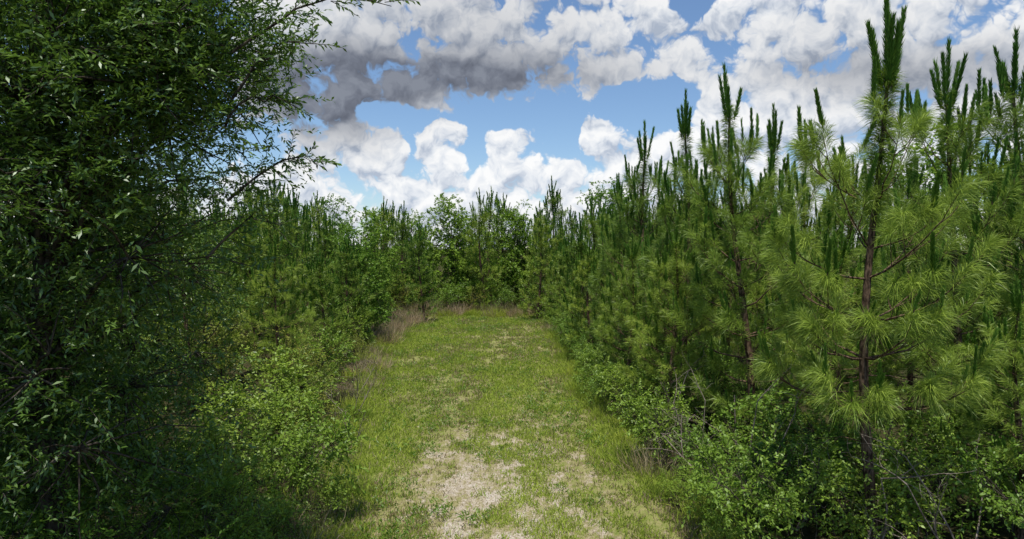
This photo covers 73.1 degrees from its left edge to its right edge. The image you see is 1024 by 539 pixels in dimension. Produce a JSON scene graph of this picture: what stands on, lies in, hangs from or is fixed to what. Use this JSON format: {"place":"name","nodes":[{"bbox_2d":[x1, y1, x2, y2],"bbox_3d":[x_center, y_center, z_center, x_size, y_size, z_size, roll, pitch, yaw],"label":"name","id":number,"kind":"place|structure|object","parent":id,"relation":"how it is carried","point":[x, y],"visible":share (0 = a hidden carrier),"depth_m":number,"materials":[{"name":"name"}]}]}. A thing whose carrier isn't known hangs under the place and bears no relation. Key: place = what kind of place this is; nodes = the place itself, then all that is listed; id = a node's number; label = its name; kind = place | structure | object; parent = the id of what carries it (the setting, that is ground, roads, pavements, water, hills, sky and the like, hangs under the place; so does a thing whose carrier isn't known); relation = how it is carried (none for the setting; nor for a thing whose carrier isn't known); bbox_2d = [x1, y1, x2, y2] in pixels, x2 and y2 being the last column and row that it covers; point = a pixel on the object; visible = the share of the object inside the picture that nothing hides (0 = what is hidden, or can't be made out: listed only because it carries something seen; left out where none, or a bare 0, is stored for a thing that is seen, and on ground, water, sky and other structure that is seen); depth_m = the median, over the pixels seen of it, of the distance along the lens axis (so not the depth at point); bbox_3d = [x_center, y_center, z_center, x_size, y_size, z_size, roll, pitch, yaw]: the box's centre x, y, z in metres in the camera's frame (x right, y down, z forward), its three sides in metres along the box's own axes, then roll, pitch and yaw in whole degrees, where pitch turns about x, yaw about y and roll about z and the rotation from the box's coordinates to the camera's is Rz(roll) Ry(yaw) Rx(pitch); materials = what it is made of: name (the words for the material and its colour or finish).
{"place":"outdoors","nodes":[
{"label":"outdoors","id":0,"kind":"place"},
{"bbox_2d":[247,298,756,538],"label":"edge grass","id":1,"kind":"structure","parent":0,"point":[399,320],"depth_m":17.41,"materials":[{"name":"green plant"}]},
{"bbox_2d":[0,249,1018,538],"bbox_3d":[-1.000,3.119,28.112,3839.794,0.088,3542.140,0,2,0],"label":"ground","id":2,"kind":"structure","parent":0,"point":[460,495],"depth_m":11.89,"materials":[{"name":"green plant"}]},
{"bbox_2d":[0,432,175,538],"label":"fern leaf shrub","id":3,"kind":"object","parent":2,"relation":"on","point":[21,532],"visible":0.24,"depth_m":6.96,"materials":[{"name":"green plant"}]},
{"bbox_2d":[0,364,227,538],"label":"fern leaf shrub","id":4,"kind":"object","parent":2,"relation":"on","point":[145,455],"visible":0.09,"depth_m":8.00,"materials":[{"name":"green plant"}]},
{"bbox_2d":[3,138,275,485],"bbox_3d":[-6.293,0.625,11.508,4.536,6.245,4.280,0,2,-2],"label":"oak tree","id":5,"kind":"object","parent":2,"relation":"on","point":[156,341],"visible":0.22,"depth_m":11.61,"materials":[{"name":"green plant"}]},
{"bbox_2d":[22,432,261,538],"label":"fern leaf shrub","id":6,"kind":"object","parent":2,"relation":"on","point":[139,524],"visible":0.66,"depth_m":7.00,"materials":[{"name":"green plant"}]},
{"bbox_2d":[10,360,289,538],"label":"fern leaf shrub","id":7,"kind":"object","parent":2,"relation":"on","point":[182,447],"visible":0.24,"depth_m":8.37,"materials":[{"name":"green plant"}]},
{"bbox_2d":[142,157,239,412],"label":"pine tree","id":8,"kind":"object","parent":2,"relation":"on","point":[188,342],"visible":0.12,"depth_m":16.85,"materials":[{"name":"green plant"}]},
{"bbox_2d":[172,198,247,389],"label":"pine tree","id":9,"kind":"object","parent":2,"relation":"on","point":[212,307],"visible":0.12,"depth_m":19.33,"materials":[{"name":"green plant"}]},
{"bbox_2d":[0,0,420,538],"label":"oak tree","id":10,"kind":"object","parent":2,"relation":"on","point":[168,55],"visible":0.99,"depth_m":6.32,"materials":[{"name":"green plant"}]},
{"bbox_2d":[150,492,273,538],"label":"shrub","id":11,"kind":"object","parent":2,"relation":"on","point":[196,528],"visible":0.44,"depth_m":7.86,"materials":[{"name":"green plant"}]},
{"bbox_2d":[139,444,285,538],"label":"fern leaf shrub","id":12,"kind":"object","parent":2,"relation":"on","point":[201,517],"visible":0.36,"depth_m":8.22,"materials":[{"name":"green plant"}]},
{"bbox_2d":[142,407,288,537],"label":"shrub","id":13,"kind":"object","parent":2,"relation":"on","point":[212,432],"visible":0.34,"depth_m":9.37,"materials":[{"name":"green plant"}]},
{"bbox_2d":[124,462,308,538],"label":"fern leaf shrub","id":14,"kind":"object","parent":2,"relation":"on","point":[235,516],"visible":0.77,"depth_m":7.61,"materials":[{"name":"green plant"}]},
{"bbox_2d":[159,283,274,409],"bbox_3d":[-7.168,1.969,17.234,2.655,3.322,2.582,0,2,-2],"label":"yellow green shrub","id":15,"kind":"object","parent":2,"relation":"on","point":[215,344],"visible":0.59,"depth_m":17.11,"materials":[{"name":"green plant"}]},
{"bbox_2d":[161,373,291,509],"bbox_3d":[-4.476,2.738,10.783,2.078,2.095,2.028,1,2,16],"label":"shrub","id":16,"kind":"object","parent":2,"relation":"on","point":[237,400],"visible":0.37,"depth_m":10.86,"materials":[{"name":"green plant"}]},
{"bbox_2d":[209,203,282,377],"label":"pine tree","id":17,"kind":"object","parent":2,"relation":"on","point":[249,260],"visible":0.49,"depth_m":21.07,"materials":[{"name":"green plant"}]},
{"bbox_2d":[225,171,273,335],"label":"pine tree","id":18,"kind":"object","parent":2,"relation":"on","point":[246,202],"visible":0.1,"depth_m":29.96,"materials":[{"name":"green plant"}]},
{"bbox_2d":[209,337,327,433],"bbox_3d":[-5.166,2.574,15.018,2.440,2.196,2.288,1,2,38],"label":"shrub","id":19,"kind":"object","parent":2,"relation":"on","point":[280,371],"visible":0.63,"depth_m":14.87,"materials":[{"name":"green plant"}]},
{"bbox_2d":[244,493,309,538],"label":"shrub","id":20,"kind":"object","parent":2,"relation":"on","point":[283,524],"visible":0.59,"depth_m":8.84,"materials":[{"name":"green plant"}]},
{"bbox_2d":[217,374,337,454],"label":"shrub","id":21,"kind":"object","parent":2,"relation":"on","point":[314,397],"visible":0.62,"depth_m":13.21,"materials":[{"name":"green plant"}]},
{"bbox_2d":[234,235,323,399],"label":"pine tree","id":22,"kind":"object","parent":2,"relation":"on","point":[266,277],"visible":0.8,"depth_m":17.92,"materials":[{"name":"green plant"}]},
{"bbox_2d":[244,168,313,361],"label":"pine tree","id":23,"kind":"object","parent":2,"relation":"on","point":[286,213],"visible":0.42,"depth_m":24.02,"materials":[{"name":"green plant"}]},
{"bbox_2d":[256,490,315,538],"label":"shrub","id":24,"kind":"object","parent":2,"relation":"on","point":[297,529],"visible":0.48,"depth_m":9.13,"materials":[{"name":"green plant"}]},
{"bbox_2d":[244,417,327,492],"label":"shrub","id":25,"kind":"object","parent":2,"relation":"on","point":[295,432],"visible":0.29,"depth_m":11.57,"materials":[{"name":"green plant"}]},
{"bbox_2d":[266,189,322,344],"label":"pine tree","id":26,"kind":"object","parent":2,"relation":"on","point":[306,222],"visible":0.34,"depth_m":27.06,"materials":[{"name":"green plant"}]},
{"bbox_2d":[222,390,375,510],"bbox_3d":[-3.172,2.782,10.106,2.142,2.058,1.662,-1,2,-22],"label":"shrub","id":27,"kind":"object","parent":2,"relation":"on","point":[300,462],"visible":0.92,"depth_m":9.97,"materials":[{"name":"green plant"}]},
{"bbox_2d":[263,318,345,406],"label":"yellow green shrub","id":28,"kind":"object","parent":2,"relation":"on","point":[300,349],"visible":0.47,"depth_m":17.10,"materials":[{"name":"green plant"}]},
{"bbox_2d":[269,341,348,425],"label":"yellow green shrub","id":29,"kind":"object","parent":2,"relation":"on","point":[301,387],"visible":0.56,"depth_m":15.01,"materials":[{"name":"green plant"}]},
{"bbox_2d":[273,467,354,527],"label":"shrub","id":30,"kind":"object","parent":2,"relation":"on","point":[331,488],"visible":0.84,"depth_m":9.83,"materials":[{"name":"green plant"}]},
{"bbox_2d":[274,323,360,408],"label":"shrub","id":31,"kind":"object","parent":2,"relation":"on","point":[330,341],"visible":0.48,"depth_m":17.37,"materials":[{"name":"green plant"}]},
{"bbox_2d":[295,250,354,365],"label":"pine tree","id":32,"kind":"object","parent":2,"relation":"on","point":[318,273],"visible":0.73,"depth_m":21.52,"materials":[{"name":"green plant"}]},
{"bbox_2d":[312,212,337,324],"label":"pine tree","id":33,"kind":"object","parent":2,"relation":"on","point":[323,230],"visible":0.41,"depth_m":35.22,"materials":[{"name":"green plant"}]},
{"bbox_2d":[298,220,391,337],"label":"broadleaf tree","id":34,"kind":"object","parent":2,"relation":"on","point":[372,288],"visible":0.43,"depth_m":28.05,"materials":[{"name":"green plant"}]},
{"bbox_2d":[321,233,375,348],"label":"pine tree","id":35,"kind":"object","parent":2,"relation":"on","point":[346,271],"visible":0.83,"depth_m":25.56,"materials":[{"name":"green plant"}]},
{"bbox_2d":[326,303,373,357],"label":"shrub","id":36,"kind":"object","parent":2,"relation":"on","point":[351,328],"visible":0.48,"depth_m":25.03,"materials":[{"name":"green plant"}]},
{"bbox_2d":[326,236,375,336],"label":"pine tree","id":37,"kind":"object","parent":2,"relation":"on","point":[368,297],"visible":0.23,"depth_m":28.17,"materials":[{"name":"green plant"}]},
{"bbox_2d":[331,206,402,318],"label":"broadleaf tree","id":38,"kind":"object","parent":2,"relation":"on","point":[368,230],"visible":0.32,"depth_m":32.87,"materials":[{"name":"green plant"}]},
{"bbox_2d":[369,195,400,295],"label":"pine tree","id":39,"kind":"object","parent":2,"relation":"on","point":[386,215],"visible":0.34,"depth_m":43.09,"materials":[{"name":"green plant"}]},
{"bbox_2d":[387,200,420,307],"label":"pine tree","id":40,"kind":"object","parent":2,"relation":"on","point":[403,227],"visible":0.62,"depth_m":41.45,"materials":[{"name":"green plant"}]},
{"bbox_2d":[385,209,447,305],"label":"broadleaf tree","id":41,"kind":"object","parent":2,"relation":"on","point":[431,262],"visible":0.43,"depth_m":42.25,"materials":[{"name":"green plant"}]},
{"bbox_2d":[403,219,441,320],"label":"pine tree","id":42,"kind":"object","parent":2,"relation":"on","point":[420,245],"visible":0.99,"depth_m":37.01,"materials":[{"name":"green plant"}]},
{"bbox_2d":[420,192,485,304],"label":"broadleaf tree","id":43,"kind":"object","parent":2,"relation":"on","point":[446,239],"visible":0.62,"depth_m":43.58,"materials":[{"name":"green plant"}]},
{"bbox_2d":[447,245,491,304],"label":"tree","id":44,"kind":"object","parent":2,"relation":"on","point":[464,266],"visible":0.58,"depth_m":42.83,"materials":[{"name":"green plant"}]},
{"bbox_2d":[459,187,504,307],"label":"pine tree","id":45,"kind":"object","parent":2,"relation":"on","point":[478,225],"visible":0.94,"depth_m":41.57,"materials":[{"name":"green plant"}]},
{"bbox_2d":[483,211,547,303],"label":"broadleaf tree","id":46,"kind":"object","parent":2,"relation":"on","point":[517,269],"visible":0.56,"depth_m":42.69,"materials":[{"name":"green plant"}]},
{"bbox_2d":[202,183,868,305],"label":"distant treeline","id":47,"kind":"object","parent":2,"relation":"on","point":[496,236],"visible":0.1,"depth_m":44.40,"materials":[{"name":"green plant"}]},
{"bbox_2d":[517,201,557,318],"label":"pine tree","id":48,"kind":"object","parent":2,"relation":"on","point":[539,230],"visible":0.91,"depth_m":38.02,"materials":[{"name":"green plant"}]},
{"bbox_2d":[528,175,568,304],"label":"pine tree","id":49,"kind":"object","parent":2,"relation":"on","point":[553,201],"visible":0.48,"depth_m":40.58,"materials":[{"name":"green plant"}]},
{"bbox_2d":[541,240,570,321],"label":"pine tree","id":50,"kind":"object","parent":2,"relation":"on","point":[559,263],"visible":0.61,"depth_m":34.23,"materials":[{"name":"green plant"}]},
{"bbox_2d":[547,237,589,326],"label":"pine tree","id":51,"kind":"object","parent":2,"relation":"on","point":[557,298],"visible":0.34,"depth_m":31.05,"materials":[{"name":"green plant"}]},
{"bbox_2d":[555,212,614,348],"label":"pine tree","id":52,"kind":"object","parent":2,"relation":"on","point":[579,245],"visible":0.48,"depth_m":25.66,"materials":[{"name":"green plant"}]},
{"bbox_2d":[563,238,617,358],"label":"pine tree","id":53,"kind":"object","parent":2,"relation":"on","point":[591,258],"visible":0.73,"depth_m":23.81,"materials":[{"name":"green plant"}]},
{"bbox_2d":[566,192,615,330],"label":"pine tree","id":54,"kind":"object","parent":2,"relation":"on","point":[592,220],"visible":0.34,"depth_m":28.43,"materials":[{"name":"green plant"}]},
{"bbox_2d":[572,339,612,385],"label":"shrub","id":55,"kind":"object","parent":2,"relation":"on","point":[591,353],"visible":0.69,"depth_m":19.57,"materials":[{"name":"green plant"}]},
{"bbox_2d":[567,177,630,290],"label":"broadleaf tree","id":56,"kind":"object","parent":2,"relation":"on","point":[595,197],"visible":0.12,"depth_m":50.04,"materials":[{"name":"green plant"}]},
{"bbox_2d":[581,357,628,407],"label":"shrub","id":57,"kind":"object","parent":2,"relation":"on","point":[598,382],"visible":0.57,"depth_m":17.00,"materials":[{"name":"green plant"}]},
{"bbox_2d":[584,173,652,371],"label":"pine tree","id":58,"kind":"object","parent":2,"relation":"on","point":[595,277],"visible":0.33,"depth_m":21.94,"materials":[{"name":"green plant"}]},
{"bbox_2d":[592,355,654,419],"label":"shrub","id":59,"kind":"object","parent":2,"relation":"on","point":[613,386],"visible":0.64,"depth_m":16.00,"materials":[{"name":"green plant"}]},
{"bbox_2d":[592,235,668,403],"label":"pine tree","id":60,"kind":"object","parent":2,"relation":"on","point":[634,290],"visible":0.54,"depth_m":17.52,"materials":[{"name":"green plant"}]},
{"bbox_2d":[607,359,679,432],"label":"shrub","id":61,"kind":"object","parent":2,"relation":"on","point":[628,385],"visible":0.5,"depth_m":14.88,"materials":[{"name":"green plant"}]},
{"bbox_2d":[595,119,692,390],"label":"pine tree","id":62,"kind":"object","parent":2,"relation":"on","point":[640,204],"visible":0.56,"depth_m":19.19,"materials":[{"name":"green plant"}]},
{"bbox_2d":[608,378,722,468],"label":"shrub","id":63,"kind":"object","parent":2,"relation":"on","point":[641,410],"visible":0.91,"depth_m":12.46,"materials":[{"name":"green plant"}]},
{"bbox_2d":[615,217,721,432],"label":"pine tree","id":64,"kind":"object","parent":2,"relation":"on","point":[678,287],"visible":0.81,"depth_m":14.33,"materials":[{"name":"green plant"}]},
{"bbox_2d":[632,88,736,416],"bbox_3d":[4.061,-0.286,16.125,2.477,7.878,2.699,0,2,1],"label":"pine tree","id":65,"kind":"object","parent":2,"relation":"on","point":[684,127],"visible":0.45,"depth_m":15.99,"materials":[{"name":"green plant"}]},
{"bbox_2d":[657,459,711,505],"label":"shrub","id":66,"kind":"object","parent":2,"relation":"on","point":[677,486],"visible":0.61,"depth_m":10.69,"materials":[{"name":"green plant"}]},
{"bbox_2d":[655,332,740,421],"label":"shrub","id":67,"kind":"object","parent":2,"relation":"on","point":[720,376],"visible":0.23,"depth_m":15.71,"materials":[{"name":"green plant"}]},
{"bbox_2d":[662,464,740,529],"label":"shrub","id":68,"kind":"object","parent":2,"relation":"on","point":[699,500],"visible":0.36,"depth_m":9.95,"materials":[{"name":"green plant"}]},
{"bbox_2d":[668,417,739,487],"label":"shrub","id":69,"kind":"object","parent":2,"relation":"on","point":[690,445],"visible":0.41,"depth_m":11.43,"materials":[{"name":"green plant"}]},
{"bbox_2d":[636,353,811,529],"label":"dead branches","id":70,"kind":"object","parent":2,"relation":"on","point":[680,455],"visible":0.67,"depth_m":10.65,"materials":[{"name":"grey wood"}]},
{"bbox_2d":[700,498,750,538],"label":"shrub","id":71,"kind":"object","parent":2,"relation":"on","point":[728,532],"visible":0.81,"depth_m":9.02,"materials":[{"name":"green plant"}]},
{"bbox_2d":[694,174,766,391],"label":"pine tree","id":72,"kind":"object","parent":2,"relation":"on","point":[728,297],"visible":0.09,"depth_m":18.83,"materials":[{"name":"green plant"}]},
{"bbox_2d":[671,347,790,432],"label":"shrub","id":73,"kind":"object","parent":2,"relation":"on","point":[722,382],"visible":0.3,"depth_m":14.75,"materials":[{"name":"green plant"}]},
{"bbox_2d":[666,63,824,458],"bbox_3d":[4.367,-0.109,13.158,2.849,7.706,2.743,-1,2,-23],"label":"pine tree","id":74,"kind":"object","parent":2,"relation":"on","point":[730,181],"visible":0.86,"depth_m":12.93,"materials":[{"name":"green plant"}]},
{"bbox_2d":[670,424,820,538],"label":"shrub","id":75,"kind":"object","parent":2,"relation":"on","point":[746,495],"visible":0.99,"depth_m":9.06,"materials":[{"name":"green plant"}]},
{"bbox_2d":[700,392,795,465],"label":"shrub","id":76,"kind":"object","parent":2,"relation":"on","point":[715,423],"visible":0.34,"depth_m":12.62,"materials":[{"name":"green plant"}]},
{"bbox_2d":[723,434,821,530],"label":"shrub","id":77,"kind":"object","parent":2,"relation":"on","point":[760,445],"visible":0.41,"depth_m":10.03,"materials":[{"name":"green plant"}]},
{"bbox_2d":[723,462,826,538],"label":"shrub","id":78,"kind":"object","parent":2,"relation":"on","point":[766,523],"visible":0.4,"depth_m":9.29,"materials":[{"name":"green plant"}]},
{"bbox_2d":[720,102,832,418],"bbox_3d":[5.933,-0.070,15.798,2.404,7.463,2.619,-1,3,-1],"label":"pine tree","id":79,"kind":"object","parent":2,"relation":"on","point":[773,140],"visible":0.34,"depth_m":15.61,"materials":[{"name":"green plant"}]},
{"bbox_2d":[717,379,882,500],"bbox_3d":[4.721,2.702,11.402,2.597,2.163,2.435,0,2,14],"label":"shrub","id":80,"kind":"object","parent":2,"relation":"on","point":[781,420],"visible":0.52,"depth_m":11.24,"materials":[{"name":"green plant"}]},
{"bbox_2d":[757,118,858,394],"bbox_3d":[7.725,-0.199,18.096,2.799,7.575,2.653,-1,2,-17],"label":"pine tree","id":81,"kind":"object","parent":2,"relation":"on","point":[809,197],"visible":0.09,"depth_m":17.69,"materials":[{"name":"green plant"}]},
{"bbox_2d":[740,400,887,523],"bbox_3d":[4.312,2.839,10.203,1.896,1.894,2.045,-1,2,-18],"label":"shrub","id":82,"kind":"object","parent":2,"relation":"on","point":[795,442],"visible":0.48,"depth_m":10.15,"materials":[{"name":"green plant"}]},
{"bbox_2d":[776,434,893,538],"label":"shrub","id":83,"kind":"object","parent":2,"relation":"on","point":[833,485],"visible":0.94,"depth_m":8.98,"materials":[{"name":"green plant"}]},
{"bbox_2d":[771,153,911,441],"bbox_3d":[6.459,0.682,13.642,2.562,6.028,2.753,1,1,40],"label":"pine tree","id":84,"kind":"object","parent":2,"relation":"on","point":[845,219],"visible":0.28,"depth_m":13.46,"materials":[{"name":"green plant"}]},
{"bbox_2d":[772,221,915,483],"bbox_3d":[5.650,1.444,11.717,2.062,4.568,2.183,-1,2,-33],"label":"pine tree","id":85,"kind":"object","parent":2,"relation":"on","point":[843,254],"visible":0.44,"depth_m":11.66,"materials":[{"name":"green plant"}]},
{"bbox_2d":[801,414,927,518],"bbox_3d":[5.264,2.959,10.215,1.511,1.646,1.948,2,2,43],"label":"shrub","id":86,"kind":"object","parent":2,"relation":"on","point":[835,446],"visible":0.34,"depth_m":10.03,"materials":[{"name":"green plant"}]},
{"bbox_2d":[747,0,1016,538],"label":"pine tree","id":87,"kind":"object","parent":2,"relation":"on","point":[945,203],"visible":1,"depth_m":8.62,"materials":[{"name":"green plant"}]},
{"bbox_2d":[823,459,956,538],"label":"shrub","id":88,"kind":"object","parent":2,"relation":"on","point":[894,486],"visible":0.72,"depth_m":8.78,"materials":[{"name":"green plant"}]},
{"bbox_2d":[844,156,945,374],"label":"pine tree","id":89,"kind":"object","parent":2,"relation":"on","point":[877,234],"visible":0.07,"depth_m":19.36,"materials":[{"name":"green plant"}]},
{"bbox_2d":[816,377,995,517],"bbox_3d":[6.095,2.738,10.589,2.112,2.139,2.252,-1,2,-32],"label":"shrub","id":90,"kind":"object","parent":2,"relation":"on","point":[922,437],"visible":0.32,"depth_m":10.42,"materials":[{"name":"green plant"}]},
{"bbox_2d":[848,454,975,538],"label":"dead branches","id":91,"kind":"object","parent":2,"relation":"on","point":[885,529],"visible":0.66,"depth_m":8.56,"materials":[{"name":"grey wood"}]},
{"bbox_2d":[858,150,968,417],"bbox_3d":[8.871,0.486,15.380,2.202,6.323,2.399,0,3,8],"label":"pine tree","id":92,"kind":"object","parent":2,"relation":"on","point":[910,376],"visible":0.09,"depth_m":15.36,"materials":[{"name":"green plant"}]},
{"bbox_2d":[842,418,985,538],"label":"dead branches","id":93,"kind":"object","parent":2,"relation":"on","point":[946,524],"visible":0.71,"depth_m":8.51,"materials":[{"name":"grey wood"}]},
{"bbox_2d":[849,412,991,538],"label":"shrub","id":94,"kind":"object","parent":2,"relation":"on","point":[892,443],"visible":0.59,"depth_m":9.26,"materials":[{"name":"green plant"}]},
{"bbox_2d":[871,36,1023,497],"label":"pine tree","id":95,"kind":"object","parent":2,"relation":"on","point":[956,147],"visible":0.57,"depth_m":10.72,"materials":[{"name":"green plant"}]},
{"bbox_2d":[877,111,1022,335],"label":"broadleaf tree","id":96,"kind":"object","parent":2,"relation":"on","point":[927,167],"visible":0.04,"depth_m":26.70,"materials":[{"name":"green plant"}]},
{"bbox_2d":[919,402,1023,531],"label":"shrub","id":97,"kind":"object","parent":2,"relation":"on","point":[1016,479],"visible":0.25,"depth_m":9.69,"materials":[{"name":"green plant"}]},
{"bbox_2d":[930,275,1023,538],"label":"pine tree","id":98,"kind":"object","parent":2,"relation":"on","point":[1013,368],"visible":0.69,"depth_m":9.31,"materials":[{"name":"green plant"}]},
{"bbox_2d":[932,433,1023,538],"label":"shrub","id":99,"kind":"object","parent":2,"relation":"on","point":[1013,503],"visible":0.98,"depth_m":8.72,"materials":[{"name":"green plant"}]},
{"bbox_2d":[934,25,1023,439],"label":"pine tree","id":100,"kind":"object","parent":2,"relation":"on","point":[1008,87],"visible":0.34,"depth_m":11.14,"materials":[{"name":"green plant"}]},
{"bbox_2d":[937,155,1023,389],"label":"pine tree","id":101,"kind":"object","parent":2,"relation":"on","point":[961,258],"visible":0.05,"depth_m":16.63,"materials":[{"name":"green plant"}]},
{"bbox_2d":[296,313,727,538],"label":"grass","id":102,"kind":"structure","parent":0,"point":[456,326],"depth_m":14.67,"materials":[{"name":"green plant"}]},
{"bbox_2d":[0,0,1023,248],"label":"sky","id":103,"kind":"structure","parent":0,"point":[434,97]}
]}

